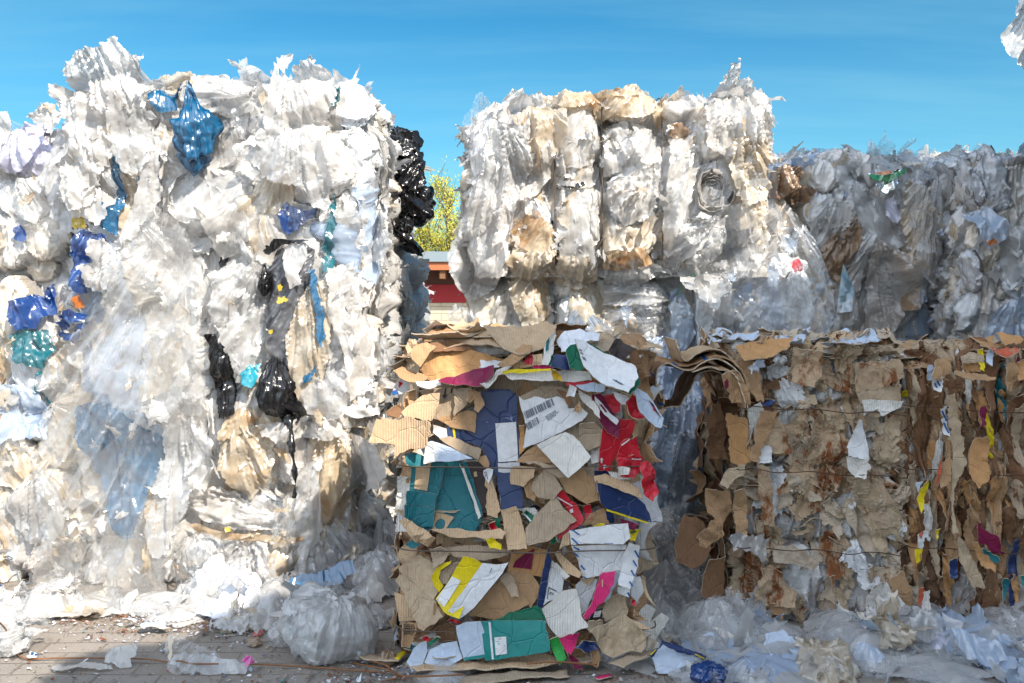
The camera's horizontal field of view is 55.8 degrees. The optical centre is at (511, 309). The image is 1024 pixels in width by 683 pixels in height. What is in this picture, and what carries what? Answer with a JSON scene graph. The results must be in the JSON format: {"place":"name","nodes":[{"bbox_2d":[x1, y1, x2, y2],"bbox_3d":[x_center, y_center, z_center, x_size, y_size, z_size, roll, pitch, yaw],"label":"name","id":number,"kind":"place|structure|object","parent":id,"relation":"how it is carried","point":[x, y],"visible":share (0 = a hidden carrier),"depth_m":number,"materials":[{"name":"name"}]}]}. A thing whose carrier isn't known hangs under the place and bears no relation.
{"place":"outdoors","nodes":[
{"label":"outdoors","id":0,"kind":"place"},
{"bbox_2d":[418,251,468,333],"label":"shed","id":1,"kind":"structure","parent":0,"point":[445,297],"depth_m":17.97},
{"bbox_2d":[0,499,1002,682],"bbox_3d":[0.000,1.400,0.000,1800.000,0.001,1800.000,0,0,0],"label":"ground","id":2,"kind":"structure","parent":0,"point":[80,647],"depth_m":3.85,"materials":[{"name":"grey concrete"}]},
{"bbox_2d":[0,609,49,656],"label":"film wad","id":3,"kind":"object","parent":2,"relation":"on","point":[15,638],"visible":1,"depth_m":3.91,"materials":[{"name":"white plastic"}]},
{"bbox_2d":[26,650,38,657],"bbox_3d":[-1.919,1.384,3.873,0.048,0.007,0.095,0,0,-17],"label":"paper label","id":4,"kind":"object","parent":2,"relation":"on","point":[33,655],"visible":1,"depth_m":3.87,"materials":[{"name":"white paper"}]},
{"bbox_2d":[0,569,80,618],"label":"film heap","id":5,"kind":"object","parent":2,"relation":"on","point":[11,604],"visible":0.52,"depth_m":4.43,"materials":[{"name":"white plastic"}]},
{"bbox_2d":[0,384,90,586],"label":"film bale","id":6,"kind":"object","parent":2,"relation":"on","point":[30,459],"visible":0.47,"depth_m":4.90},
{"bbox_2d":[0,102,87,407],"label":"film bale","id":7,"kind":"object","parent":6,"relation":"on","point":[36,263],"visible":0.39,"depth_m":4.97},
{"bbox_2d":[20,568,83,620],"bbox_3d":[-2.144,1.308,4.485,0.345,0.177,0.404,0,0,0],"label":"film heap","id":8,"kind":"object","parent":2,"relation":"on","point":[60,595],"visible":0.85,"depth_m":4.42,"materials":[{"name":"white plastic"}]},
{"bbox_2d":[29,588,115,617],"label":"film heap","id":9,"kind":"object","parent":2,"relation":"on","point":[95,600],"visible":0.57,"depth_m":4.48,"materials":[{"name":"white plastic"}]},
{"bbox_2d":[64,604,104,617],"bbox_3d":[-1.910,1.364,4.388,0.216,0.052,0.163,0,0,22],"label":"film scrap","id":10,"kind":"object","parent":9,"relation":"on","point":[87,611],"visible":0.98,"depth_m":4.39,"materials":[{"name":"beige plastic"}]},
{"bbox_2d":[52,661,112,670],"bbox_3d":[-1.661,1.382,3.744,0.250,0.012,0.093,0,0,0],"label":"film strip","id":11,"kind":"object","parent":2,"relation":"on","point":[84,664],"visible":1,"depth_m":3.74,"materials":[{"name":"white plastic"}]},
{"bbox_2d":[105,643,136,668],"bbox_3d":[-1.528,1.350,3.767,0.128,0.089,0.045,0,0,4],"label":"film scrap","id":12,"kind":"object","parent":2,"relation":"on","point":[119,656],"visible":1,"depth_m":3.77,"materials":[{"name":"white plastic"}]},
{"bbox_2d":[91,588,186,617],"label":"film heap","id":13,"kind":"object","parent":2,"relation":"on","point":[134,601],"visible":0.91,"depth_m":4.47,"materials":[{"name":"white plastic"}]},
{"bbox_2d":[140,622,168,628],"bbox_3d":[-1.541,1.363,4.171,0.122,0.026,0.094,0,0,-21],"label":"paper scrap","id":14,"kind":"object","parent":2,"relation":"on","point":[144,625],"visible":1,"depth_m":4.16,"materials":[{"name":"white paper"}]},
{"bbox_2d":[144,607,203,627],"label":"film heap","id":15,"kind":"object","parent":2,"relation":"on","point":[179,617],"visible":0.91,"depth_m":4.29,"materials":[{"name":"white plastic"}]},
{"bbox_2d":[155,586,213,614],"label":"film heap","id":16,"kind":"object","parent":2,"relation":"on","point":[188,602],"visible":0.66,"depth_m":4.46,"materials":[{"name":"white plastic"}]},
{"bbox_2d":[0,622,386,672],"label":"rusty wire","id":17,"kind":"object","parent":2,"relation":"on","point":[3,626],"visible":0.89,"depth_m":3.76,"materials":[{"name":"rusty steel wire"}]},
{"bbox_2d":[175,538,236,598],"bbox_3d":[-1.431,1.254,4.687,0.402,0.284,0.444,0,0,19],"label":"film heap","id":18,"kind":"object","parent":2,"relation":"on","point":[207,579],"visible":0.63,"depth_m":4.60,"materials":[{"name":"white plastic"}]},
{"bbox_2d":[203,621,208,631],"bbox_3d":[-1.324,1.374,4.191,0.028,0.005,0.144,0,0,-18],"label":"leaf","id":19,"kind":"object","parent":2,"relation":"on","point":[205,628],"visible":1,"depth_m":4.18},
{"bbox_2d":[165,632,254,674],"bbox_3d":[-1.166,1.320,3.724,0.365,0.151,0.113,0,0,0],"label":"torn bag","id":20,"kind":"object","parent":2,"relation":"on","point":[229,666],"visible":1,"depth_m":3.71,"materials":[{"name":"white plastic"}]},
{"bbox_2d":[47,391,396,590],"bbox_3d":[-1.486,0.930,5.429,1.736,1.207,1.597,0,0,0],"label":"film bale","id":21,"kind":"object","parent":2,"relation":"on","point":[250,510],"visible":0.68,"depth_m":4.82},
{"bbox_2d":[33,36,412,595],"bbox_3d":[-1.458,0.073,5.419,1.858,2.845,1.765,0,0,0],"label":"film bale","id":22,"kind":"object","parent":21,"relation":"on","point":[233,243],"visible":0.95,"depth_m":4.78},
{"bbox_2d":[193,570,261,620],"bbox_3d":[-1.289,1.278,4.363,0.291,0.227,0.164,0,0,0],"label":"crumpled paper","id":23,"kind":"object","parent":2,"relation":"on","point":[214,609],"visible":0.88,"depth_m":4.35,"materials":[{"name":"white paper"}]},
{"bbox_2d":[198,588,271,636],"bbox_3d":[-1.165,1.313,4.286,0.325,0.166,0.350,0,0,36],"label":"film heap","id":24,"kind":"object","parent":2,"relation":"on","point":[243,620],"visible":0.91,"depth_m":4.20,"materials":[{"name":"white plastic"}]},
{"bbox_2d":[214,558,268,598],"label":"film heap","id":25,"kind":"object","parent":2,"relation":"on","point":[234,580],"visible":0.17,"depth_m":4.56,"materials":[{"name":"white plastic"}]},
{"bbox_2d":[246,636,261,646],"bbox_3d":[-1.069,1.379,4.014,0.064,0.031,0.075,0,0,0],"label":"brown scrap","id":26,"kind":"object","parent":2,"relation":"on","point":[254,642],"visible":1,"depth_m":4.00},
{"bbox_2d":[252,630,262,635],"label":"red scrap","id":27,"kind":"object","parent":2,"relation":"on","point":[259,632],"visible":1,"depth_m":4.13,"materials":[{"name":"red plastic"}]},
{"bbox_2d":[236,558,299,633],"bbox_3d":[-1.137,1.282,4.457,0.365,0.229,0.641,0,0,0],"label":"film heap","id":28,"kind":"object","parent":2,"relation":"on","point":[271,594],"visible":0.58,"depth_m":4.39,"materials":[{"name":"white plastic"}]},
{"bbox_2d":[267,621,288,646],"bbox_3d":[-0.961,1.345,4.009,0.111,0.100,0.114,0,0,0],"label":"film wad","id":29,"kind":"object","parent":2,"relation":"on","point":[270,629],"visible":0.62,"depth_m":4.00,"materials":[{"name":"plastic"}]},
{"bbox_2d":[283,567,350,593],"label":"film heap","id":30,"kind":"object","parent":2,"relation":"on","point":[343,588],"visible":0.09,"depth_m":4.70,"materials":[{"name":"plastic"}]},
{"bbox_2d":[288,560,355,586],"bbox_3d":[-0.903,1.267,4.602,0.324,0.115,0.066,0,0,-11],"label":"blue sheet","id":31,"kind":"object","parent":30,"relation":"on","point":[339,572],"visible":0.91,"depth_m":4.61,"materials":[{"name":"blue plastic"}]},
{"bbox_2d":[267,581,378,666],"bbox_3d":[-0.751,1.246,3.920,0.455,0.301,0.403,0,0,0],"label":"film ball","id":32,"kind":"object","parent":2,"relation":"on","point":[318,624],"visible":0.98,"depth_m":3.81,"materials":[{"name":"white plastic"}]},
{"bbox_2d":[290,525,371,584],"bbox_3d":[-0.973,1.213,5.019,0.446,0.367,0.542,0,0,-25],"label":"film heap","id":33,"kind":"object","parent":2,"relation":"on","point":[338,542],"visible":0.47,"depth_m":4.85,"materials":[{"name":"clear plastic"}]},
{"bbox_2d":[7,612,675,682],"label":"litter","id":34,"kind":"object","parent":2,"relation":"on","point":[329,674],"visible":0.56,"depth_m":3.91,"materials":[{"name":"white plastic"}]},
{"bbox_2d":[344,526,399,603],"bbox_3d":[-0.652,1.266,4.952,0.511,0.260,0.794,0,0,0],"label":"film heap","id":35,"kind":"object","parent":2,"relation":"on","point":[375,573],"visible":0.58,"depth_m":4.74,"materials":[{"name":"plastic"}]},
{"bbox_2d":[352,662,398,680],"bbox_3d":[-0.537,1.370,3.700,0.263,0.047,0.044,0,0,40],"label":"rusty wire","id":36,"kind":"object","parent":2,"relation":"on","point":[378,668],"visible":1,"depth_m":3.64,"materials":[{"name":"brown metal"}]},
{"bbox_2d":[358,653,401,661],"bbox_3d":[-0.520,1.370,3.794,0.171,0.012,0.067,0,0,16],"label":"board sheet","id":37,"kind":"object","parent":2,"relation":"on","point":[372,656],"visible":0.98,"depth_m":3.78,"materials":[{"name":"brown cardboard"}]},
{"bbox_2d":[365,582,395,629],"bbox_3d":[-0.581,1.318,4.343,0.345,0.157,0.310,0,0,0],"label":"film wad","id":38,"kind":"object","parent":2,"relation":"on","point":[385,617],"visible":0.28,"depth_m":4.28,"materials":[{"name":"plastic"}]},
{"bbox_2d":[362,513,399,556],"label":"film heap","id":39,"kind":"object","parent":2,"relation":"on","point":[376,535],"visible":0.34,"depth_m":5.31,"materials":[{"name":"plastic"}]},
{"bbox_2d":[377,648,395,666],"bbox_3d":[-0.493,1.369,3.824,0.079,0.053,0.129,0,0,0],"label":"brown scrap","id":40,"kind":"object","parent":2,"relation":"on","point":[387,653],"visible":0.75,"depth_m":3.79,"materials":[{"name":"brown cardboard"}]},
{"bbox_2d":[367,322,410,522],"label":"film bale","id":41,"kind":"object","parent":2,"relation":"on","point":[389,349],"visible":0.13,"depth_m":5.55},
{"bbox_2d":[374,125,435,367],"bbox_3d":[-1.364,-0.324,6.527,1.748,1.788,3.028,0,0,0],"label":"film bale","id":42,"kind":"object","parent":41,"relation":"on","point":[414,201],"visible":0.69,"depth_m":6.15},
{"bbox_2d":[394,624,397,641],"bbox_3d":[-0.475,1.339,3.994,0.031,0.067,0.030,0,0,0],"label":"paper scrap","id":43,"kind":"object","parent":2,"relation":"on","point":[395,633],"visible":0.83,"depth_m":3.99,"materials":[{"name":"white paper"}]},
{"bbox_2d":[395,651,406,659],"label":"board sheet","id":44,"kind":"object","parent":2,"relation":"on","point":[400,655],"visible":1,"depth_m":3.83,"materials":[{"name":"yellow cardboard"}]},
{"bbox_2d":[369,660,463,676],"bbox_3d":[-0.398,1.360,3.634,0.473,0.046,0.100,0,0,33],"label":"rusty wire","id":45,"kind":"object","parent":2,"relation":"on","point":[416,675],"visible":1,"depth_m":3.55,"materials":[{"name":"brown metal"}]},
{"bbox_2d":[414,156,460,250],"bbox_3d":[-2.110,-1.206,23.032,3.504,5.362,3.592,0,0,-34],"label":"spring tree","id":46,"kind":"object","parent":2,"relation":"on","point":[433,242],"visible":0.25,"depth_m":23.32,"materials":[{"name":"green plant"}]},
{"bbox_2d":[398,656,478,682],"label":"film heap","id":47,"kind":"object","parent":2,"relation":"on","point":[449,679],"visible":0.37,"depth_m":3.63,"materials":[{"name":"plastic"}]},
{"bbox_2d":[427,646,462,658],"bbox_3d":[-0.221,1.328,3.749,0.220,0.018,0.133,0,0,0],"label":"board sheet","id":48,"kind":"object","parent":47,"relation":"on","point":[439,656],"visible":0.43,"depth_m":3.70,"materials":[{"name":"white cardboard"}]},
{"bbox_2d":[416,669,569,682],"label":"board sheet","id":49,"kind":"object","parent":2,"relation":"on","point":[503,676],"visible":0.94,"depth_m":3.62,"materials":[{"name":"beige cardboard"}]},
{"bbox_2d":[405,653,567,671],"bbox_3d":[-0.099,1.361,3.735,0.627,0.024,0.161,0,0,-7],"label":"board sheet","id":50,"kind":"object","parent":49,"relation":"on","point":[521,662],"visible":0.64,"depth_m":3.70,"materials":[{"name":"brown cardboard"}]},
{"bbox_2d":[527,661,596,665],"bbox_3d":[0.190,1.345,3.672,0.268,0.017,0.010,0,0,2],"label":"rusty wire","id":51,"kind":"object","parent":50,"relation":"on","point":[561,662],"visible":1,"depth_m":3.67,"materials":[{"name":"brown metal"}]},
{"bbox_2d":[369,317,669,671],"bbox_3d":[0.037,0.733,4.220,1.231,1.394,1.221,0,0,0],"label":"cardboard bale","id":52,"kind":"object","parent":2,"relation":"on","point":[527,511],"visible":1,"depth_m":3.78,"materials":[{"name":"multicoloured"}]},
{"bbox_2d":[595,673,612,679],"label":"board sheet","id":53,"kind":"object","parent":2,"relation":"on","point":[604,676],"visible":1,"depth_m":3.64,"materials":[{"name":"pink cardboard"}]},
{"bbox_2d":[599,630,664,677],"bbox_3d":[0.455,1.338,3.906,0.479,0.116,0.401,0,0,39],"label":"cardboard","id":54,"kind":"object","parent":2,"relation":"on","point":[645,666],"visible":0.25,"depth_m":3.74,"materials":[{"name":"brown cardboard"}]},
{"bbox_2d":[575,655,603,664],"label":"board sheet","id":55,"kind":"object","parent":54,"relation":"on","point":[585,659],"visible":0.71,"depth_m":3.74,"materials":[{"name":"brown cardboard"}]},
{"bbox_2d":[609,651,650,667],"bbox_3d":[0.477,1.339,3.721,0.225,0.019,0.077,0,0,-40],"label":"board sheet","id":56,"kind":"object","parent":54,"relation":"on","point":[625,660],"visible":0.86,"depth_m":3.69,"materials":[{"name":"brown cardboard"}]},
{"bbox_2d":[447,205,833,538],"bbox_3d":[0.705,0.449,5.842,2.113,2.042,1.660,0,0,0],"label":"film bale","id":57,"kind":"object","parent":2,"relation":"on","point":[778,298],"visible":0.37,"depth_m":5.29},
{"bbox_2d":[447,58,786,309],"bbox_3d":[0.566,-0.655,5.726,1.856,1.320,1.625,0,0,0],"label":"film bale","id":58,"kind":"object","parent":57,"relation":"on","point":[634,185],"visible":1,"depth_m":5.12},
{"bbox_2d":[644,537,678,584],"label":"film heap","id":59,"kind":"object","parent":2,"relation":"on","point":[665,567],"visible":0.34,"depth_m":4.67,"materials":[{"name":"plastic"}]},
{"bbox_2d":[643,598,680,659],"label":"film heap","id":60,"kind":"object","parent":2,"relation":"on","point":[651,644],"visible":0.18,"depth_m":3.89,"materials":[{"name":"grey plastic"}]},
{"bbox_2d":[651,507,678,561],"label":"film heap","id":61,"kind":"object","parent":2,"relation":"on","point":[661,531],"visible":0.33,"depth_m":5.03,"materials":[{"name":"clear plastic"}]},
{"bbox_2d":[643,570,693,632],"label":"film heap","id":62,"kind":"object","parent":2,"relation":"on","point":[669,600],"visible":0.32,"depth_m":4.32,"materials":[{"name":"plastic"}]},
{"bbox_2d":[648,640,706,673],"bbox_3d":[0.633,1.335,3.715,0.228,0.123,0.059,0,0,0],"label":"open carton","id":63,"kind":"object","parent":2,"relation":"on","point":[667,657],"visible":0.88,"depth_m":3.71,"materials":[{"name":"white cardboard"}]},
{"bbox_2d":[667,553,707,601],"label":"film heap","id":64,"kind":"object","parent":2,"relation":"on","point":[690,581],"visible":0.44,"depth_m":4.61,"materials":[{"name":"plastic"}]},
{"bbox_2d":[668,637,738,682],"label":"film heap","id":65,"kind":"object","parent":2,"relation":"on","point":[683,672],"visible":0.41,"depth_m":3.67,"materials":[{"name":"plastic"}]},
{"bbox_2d":[690,660,727,682],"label":"blue film wad","id":66,"kind":"object","parent":65,"relation":"on","point":[707,671],"visible":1,"depth_m":3.54,"materials":[{"name":"blue plastic"}]},
{"bbox_2d":[671,585,772,668],"bbox_3d":[0.908,1.298,4.150,0.533,0.196,0.726,0,0,-25],"label":"film heap","id":67,"kind":"object","parent":2,"relation":"on","point":[695,620],"visible":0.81,"depth_m":4.09,"materials":[{"name":"plastic"}]},
{"bbox_2d":[701,631,721,639],"bbox_3d":[0.825,1.340,3.966,0.113,0.032,0.029,0,0,0],"label":"scrap","id":68,"kind":"object","parent":67,"relation":"on","point":[717,637],"visible":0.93,"depth_m":3.96,"materials":[{"name":"white plastic"}]},
{"bbox_2d":[680,603,817,682],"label":"film heap","id":69,"kind":"object","parent":2,"relation":"on","point":[750,656],"visible":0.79,"depth_m":3.74,"materials":[{"name":"white plastic"}]},
{"bbox_2d":[713,627,734,641],"bbox_3d":[0.882,1.349,3.950,0.123,0.092,0.039,0,0,31],"label":"scrap","id":70,"kind":"object","parent":69,"relation":"on","point":[720,632],"visible":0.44,"depth_m":3.96,"materials":[{"name":"white plastic"}]},
{"bbox_2d":[753,596,812,646],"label":"film heap","id":71,"kind":"object","parent":2,"relation":"on","point":[773,624],"visible":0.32,"depth_m":4.08,"materials":[{"name":"plastic"}]},
{"bbox_2d":[764,629,794,644],"bbox_3d":[1.065,1.320,3.843,0.132,0.083,0.036,0,0,0],"label":"paper sheet","id":72,"kind":"object","parent":71,"relation":"on","point":[782,635],"visible":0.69,"depth_m":3.85,"materials":[{"name":"white paper"}]},
{"bbox_2d":[649,327,918,623],"bbox_3d":[1.231,0.775,4.655,1.263,1.392,1.106,0,0,0],"label":"cardboard bale","id":73,"kind":"object","parent":2,"relation":"on","point":[804,498],"visible":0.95,"depth_m":4.30,"materials":[{"name":"brown cardboard"}]},
{"bbox_2d":[795,634,861,682],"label":"film ball","id":74,"kind":"object","parent":2,"relation":"on","point":[825,661],"visible":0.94,"depth_m":3.64,"materials":[{"name":"white plastic"}]},
{"bbox_2d":[800,612,925,674],"bbox_3d":[1.474,1.313,4.034,0.596,0.167,0.759,0,0,27],"label":"film heap","id":75,"kind":"object","parent":2,"relation":"on","point":[867,653],"visible":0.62,"depth_m":3.89,"materials":[{"name":"white plastic"}]},
{"bbox_2d":[808,599,858,641],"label":"film heap","id":76,"kind":"object","parent":75,"relation":"on","point":[839,611],"visible":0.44,"depth_m":4.18,"materials":[{"name":"white plastic"}]},
{"bbox_2d":[855,588,932,652],"bbox_3d":[1.529,1.276,3.911,0.284,0.241,0.315,0,0,34],"label":"film ball","id":77,"kind":"object","parent":75,"relation":"on","point":[901,636],"visible":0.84,"depth_m":3.91,"materials":[{"name":"beige plastic"}]},
{"bbox_2d":[853,604,927,646],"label":"film heap","id":78,"kind":"object","parent":2,"relation":"on","point":[907,612],"visible":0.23,"depth_m":4.11,"materials":[{"name":"white plastic"}]},
{"bbox_2d":[896,337,917,340],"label":"film bale","id":79,"kind":"object","parent":2,"relation":"on","point":[903,339],"depth_m":6.44},
{"bbox_2d":[767,130,945,339],"bbox_3d":[2.277,-0.435,6.875,1.374,1.485,1.718,0,0,0],"label":"film bale","id":80,"kind":"object","parent":79,"relation":"on","point":[869,219],"visible":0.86,"depth_m":6.32,"materials":[{"name":"plastic"}]},
{"bbox_2d":[861,627,994,682],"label":"film heap","id":81,"kind":"object","parent":2,"relation":"on","point":[932,665],"visible":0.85,"depth_m":3.67,"materials":[{"name":"white plastic"}]},
{"bbox_2d":[909,611,943,642],"bbox_3d":[1.687,1.290,3.936,0.136,0.129,0.055,0,0,7],"label":"film sheet","id":82,"kind":"object","parent":81,"relation":"on","point":[928,619],"visible":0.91,"depth_m":3.94,"materials":[{"name":"white plastic"}]},
{"bbox_2d":[931,633,946,648],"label":"film sheet","id":83,"kind":"object","parent":81,"relation":"on","point":[940,640],"visible":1,"depth_m":3.73,"materials":[{"name":"white plastic"}]},
{"bbox_2d":[913,593,968,615],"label":"film heap","id":84,"kind":"object","parent":2,"relation":"on","point":[955,607],"visible":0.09,"depth_m":4.32,"materials":[{"name":"plastic"}]},
{"bbox_2d":[865,332,1023,615],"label":"cardboard bale","id":85,"kind":"object","parent":2,"relation":"on","point":[961,471],"visible":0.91,"depth_m":4.35,"materials":[{"name":"brown cardboard"}]},
{"bbox_2d":[927,332,964,340],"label":"film bale","id":86,"kind":"object","parent":2,"relation":"on","point":[958,337],"visible":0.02,"depth_m":6.11},
{"bbox_2d":[923,143,1023,341],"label":"film bale","id":87,"kind":"object","parent":86,"relation":"on","point":[978,281],"visible":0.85,"depth_m":5.89},
{"bbox_2d":[924,604,1023,682],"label":"film heap","id":88,"kind":"object","parent":2,"relation":"on","point":[950,618],"visible":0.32,"depth_m":3.94,"materials":[{"name":"plastic"}]},
{"bbox_2d":[964,575,1023,635],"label":"film heap","id":89,"kind":"object","parent":2,"relation":"on","point":[1008,619],"visible":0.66,"depth_m":4.21,"materials":[{"name":"plastic"}]},
{"bbox_2d":[966,602,1023,682],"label":"film heap","id":90,"kind":"object","parent":2,"relation":"on","point":[1014,652],"visible":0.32,"depth_m":3.80,"materials":[{"name":"white plastic"}]},
{"bbox_2d":[951,627,1008,667],"bbox_3d":[1.802,1.302,3.713,0.191,0.131,0.096,0,0,0],"label":"film sheet","id":91,"kind":"object","parent":90,"relation":"on","point":[983,651],"visible":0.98,"depth_m":3.71,"materials":[{"name":"white plastic"}]},
{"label":"film bale","id":92,"kind":"object","parent":2,"relation":"on","visible":0},
{"bbox_2d":[917,143,1017,196],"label":"film bale","id":93,"kind":"object","parent":92,"relation":"on","point":[955,150],"visible":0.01,"depth_m":6.73},
{"bbox_2d":[0,0,1023,250],"label":"sky","id":94,"kind":"structure","parent":0,"point":[940,74],"materials":[{"name":"blue"}]},
{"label":"film bale","id":95,"kind":"object","parent":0,"visible":0},
{"bbox_2d":[903,143,1001,160],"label":"film bale","id":96,"kind":"object","parent":95,"relation":"on","point":[926,151],"visible":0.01,"depth_m":9.93},
{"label":"film bale","id":97,"kind":"object","parent":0,"visible":0},
{"bbox_2d":[1001,0,1023,68],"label":"film bale","id":98,"kind":"object","parent":97,"relation":"on","point":[1012,37],"visible":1,"depth_m":5.15}
]}

